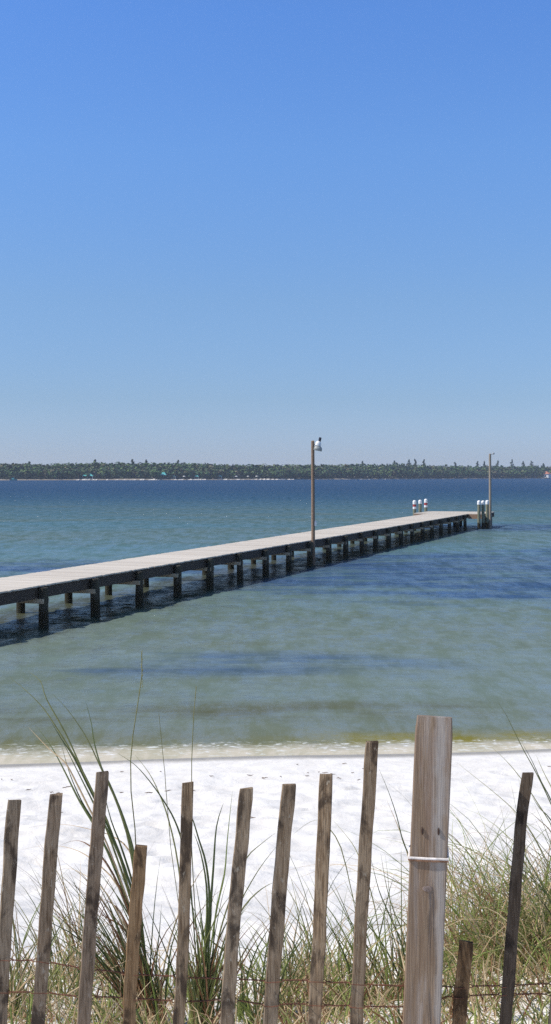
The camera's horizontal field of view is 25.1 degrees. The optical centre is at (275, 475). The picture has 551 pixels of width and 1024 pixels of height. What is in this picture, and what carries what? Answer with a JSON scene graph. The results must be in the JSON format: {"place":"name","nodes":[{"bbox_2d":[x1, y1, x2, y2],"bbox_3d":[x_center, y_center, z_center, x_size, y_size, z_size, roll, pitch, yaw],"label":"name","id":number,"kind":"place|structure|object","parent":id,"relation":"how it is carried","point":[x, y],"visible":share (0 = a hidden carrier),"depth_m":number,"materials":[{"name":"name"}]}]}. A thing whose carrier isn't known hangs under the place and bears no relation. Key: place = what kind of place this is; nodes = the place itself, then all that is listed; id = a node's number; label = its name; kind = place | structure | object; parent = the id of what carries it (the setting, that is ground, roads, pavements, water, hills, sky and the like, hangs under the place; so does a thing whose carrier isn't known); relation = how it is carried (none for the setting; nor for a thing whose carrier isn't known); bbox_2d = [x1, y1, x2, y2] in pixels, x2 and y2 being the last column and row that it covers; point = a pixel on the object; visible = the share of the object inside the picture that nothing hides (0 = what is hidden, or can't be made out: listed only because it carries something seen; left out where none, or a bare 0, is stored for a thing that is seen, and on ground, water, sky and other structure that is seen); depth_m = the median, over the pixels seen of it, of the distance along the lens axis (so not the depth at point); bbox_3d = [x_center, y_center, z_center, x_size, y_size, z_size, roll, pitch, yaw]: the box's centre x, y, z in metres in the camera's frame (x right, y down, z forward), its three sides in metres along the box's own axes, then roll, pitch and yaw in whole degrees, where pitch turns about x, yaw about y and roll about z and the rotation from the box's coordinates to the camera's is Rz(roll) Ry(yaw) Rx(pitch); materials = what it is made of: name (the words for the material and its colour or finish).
{"place":"outdoors","nodes":[
{"label":"outdoors","id":0,"kind":"place"},
{"bbox_2d":[0,476,542,479],"bbox_3d":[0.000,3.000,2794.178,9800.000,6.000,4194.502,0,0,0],"label":"shore","id":1,"kind":"structure","parent":0,"point":[248,478],"depth_m":1115.88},
{"bbox_2d":[0,461,550,478],"bbox_3d":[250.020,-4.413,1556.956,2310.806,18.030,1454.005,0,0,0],"label":"wood","id":2,"kind":"object","parent":1,"relation":"on","point":[122,470],"visible":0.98,"depth_m":1095.28,"materials":[{"name":"green plant"}]},
{"bbox_2d":[535,471,550,477],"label":"beach house","id":3,"kind":"structure","parent":1,"relation":"on","point":[547,474],"depth_m":1503.07,"materials":[{"name":"ceramic"}]},
{"bbox_2d":[0,478,550,764],"bbox_3d":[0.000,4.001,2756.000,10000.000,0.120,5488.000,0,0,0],"label":"sea","id":4,"kind":"structure","parent":0,"point":[356,650],"depth_m":32.19,"materials":[{"name":"liquid"}]},
{"bbox_2d":[0,511,493,628],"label":"wooden pier","id":5,"kind":"structure","parent":4,"relation":"in","point":[39,588],"depth_m":43.28,"materials":[{"name":"grey wood"}]},
{"bbox_2d":[78,478,469,479],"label":"sand spit","id":6,"kind":"structure","parent":4,"relation":"in","point":[223,479],"depth_m":1048.30,"materials":[{"name":"white sand"}]},
{"bbox_2d":[311,437,321,564],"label":"lamp post","id":7,"kind":"object","parent":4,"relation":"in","point":[317,446],"visible":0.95,"depth_m":54.77,"materials":[{"name":"brown metal"}]},
{"bbox_2d":[413,500,415,515],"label":"mooring pile","id":8,"kind":"object","parent":4,"relation":"in","point":[414,506],"visible":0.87,"depth_m":95.06,"materials":[{"name":"white"}]},
{"bbox_2d":[418,500,421,511],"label":"mooring pile","id":9,"kind":"object","parent":4,"relation":"in","point":[420,505],"visible":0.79,"depth_m":96.80,"materials":[{"name":"white wood"}]},
{"bbox_2d":[424,499,427,511],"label":"mooring pile","id":10,"kind":"object","parent":4,"relation":"in","point":[425,504],"visible":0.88,"depth_m":98.52,"materials":[{"name":"white"}]},
{"bbox_2d":[477,500,480,528],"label":"mooring pile","id":11,"kind":"object","parent":4,"relation":"in","point":[478,514],"visible":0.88,"depth_m":91.40,"materials":[{"name":"white wood"}]},
{"bbox_2d":[481,501,484,528],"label":"mooring pile","id":12,"kind":"object","parent":4,"relation":"in","point":[482,514],"visible":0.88,"depth_m":91.57,"materials":[{"name":"white wood"}]},
{"bbox_2d":[485,500,488,528],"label":"mooring pile","id":13,"kind":"object","parent":4,"relation":"in","point":[487,513],"visible":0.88,"depth_m":92.25,"materials":[{"name":"white wood"}]},
{"bbox_2d":[489,452,494,528],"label":"lamp post","id":14,"kind":"object","parent":4,"relation":"in","point":[490,512],"visible":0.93,"depth_m":92.56,"materials":[{"name":"brown wood"}]},
{"bbox_2d":[0,749,550,1023],"bbox_3d":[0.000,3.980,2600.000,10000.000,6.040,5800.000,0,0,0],"label":"beach sand","id":15,"kind":"structure","parent":0,"point":[495,772],"depth_m":11.65,"materials":[{"name":"white sand"}]},
{"bbox_2d":[0,877,141,1019],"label":"beach grass","id":16,"kind":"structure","parent":15,"relation":"on","point":[20,983],"depth_m":3.98,"materials":[{"name":"green plant"}]},
{"bbox_2d":[9,841,202,1006],"bbox_3d":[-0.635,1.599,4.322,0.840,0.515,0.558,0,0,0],"label":"beach grass","id":17,"kind":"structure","parent":15,"relation":"on","point":[74,975],"depth_m":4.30,"materials":[{"name":"green plant"}]},
{"bbox_2d":[12,652,226,1023],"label":"beach grass","id":18,"kind":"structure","parent":15,"relation":"on","point":[111,960],"depth_m":3.95,"materials":[{"name":"green plant"}]},
{"bbox_2d":[142,686,275,1023],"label":"beach grass","id":19,"kind":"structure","parent":15,"relation":"on","point":[206,966],"depth_m":3.85,"materials":[{"name":"green plant"}]},
{"bbox_2d":[190,899,343,1022],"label":"beach grass","id":20,"kind":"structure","parent":15,"relation":"on","point":[251,966],"depth_m":3.99,"materials":[{"name":"green plant"}]},
{"bbox_2d":[0,715,550,1023],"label":"sand fence","id":21,"kind":"object","parent":15,"relation":"on","point":[428,854],"visible":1,"depth_m":3.19,"materials":[{"name":"brown wood"}]},
{"bbox_2d":[1,763,550,817],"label":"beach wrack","id":22,"kind":"object","parent":15,"relation":"on","point":[209,775],"visible":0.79,"depth_m":15.32,"materials":[{"name":"brown plant"}]},
{"bbox_2d":[7,899,550,1023],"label":"dune undergrowth","id":23,"kind":"object","parent":15,"relation":"on","point":[103,1014],"visible":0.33,"depth_m":3.89,"materials":[{"name":"green plant"}]},
{"bbox_2d":[201,820,456,1001],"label":"beach grass","id":24,"kind":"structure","parent":15,"relation":"on","point":[301,931],"depth_m":4.36,"materials":[{"name":"green plant"}]},
{"bbox_2d":[249,876,454,1002],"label":"beach grass","id":25,"kind":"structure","parent":15,"relation":"on","point":[343,955],"depth_m":4.11,"materials":[{"name":"green plant"}]},
{"bbox_2d":[287,772,519,1003],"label":"beach grass","id":26,"kind":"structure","parent":15,"relation":"on","point":[385,953],"depth_m":4.10,"materials":[{"name":"green plant"}]},
{"bbox_2d":[307,812,550,968],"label":"grass hummock","id":27,"kind":"object","parent":15,"relation":"on","point":[482,886],"depth_m":4.61,"materials":[{"name":"green plant"}]},
{"bbox_2d":[326,778,550,949],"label":"grass hummock","id":28,"kind":"object","parent":15,"relation":"on","point":[471,875],"depth_m":5.22,"materials":[{"name":"green plant"}]},
{"bbox_2d":[372,823,550,987],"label":"grass hummock","id":29,"kind":"object","parent":15,"relation":"on","point":[541,916],"depth_m":4.29,"materials":[{"name":"green plant"}]},
{"bbox_2d":[381,827,550,977],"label":"grass hummock","id":30,"kind":"object","parent":15,"relation":"on","point":[466,934],"depth_m":4.43,"materials":[{"name":"green plant"}]},
{"bbox_2d":[445,779,550,965],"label":"grass hummock","id":31,"kind":"object","parent":15,"relation":"on","point":[544,863],"depth_m":4.94,"materials":[{"name":"green plant"}]},
{"bbox_2d":[446,701,550,950],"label":"beach grass","id":32,"kind":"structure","parent":15,"relation":"on","point":[543,855],"depth_m":4.21,"materials":[{"name":"green plant"}]},
{"bbox_2d":[0,0,550,467],"label":"sky","id":33,"kind":"structure","parent":0,"point":[240,232],"materials":[{"name":"blue"}]}
]}

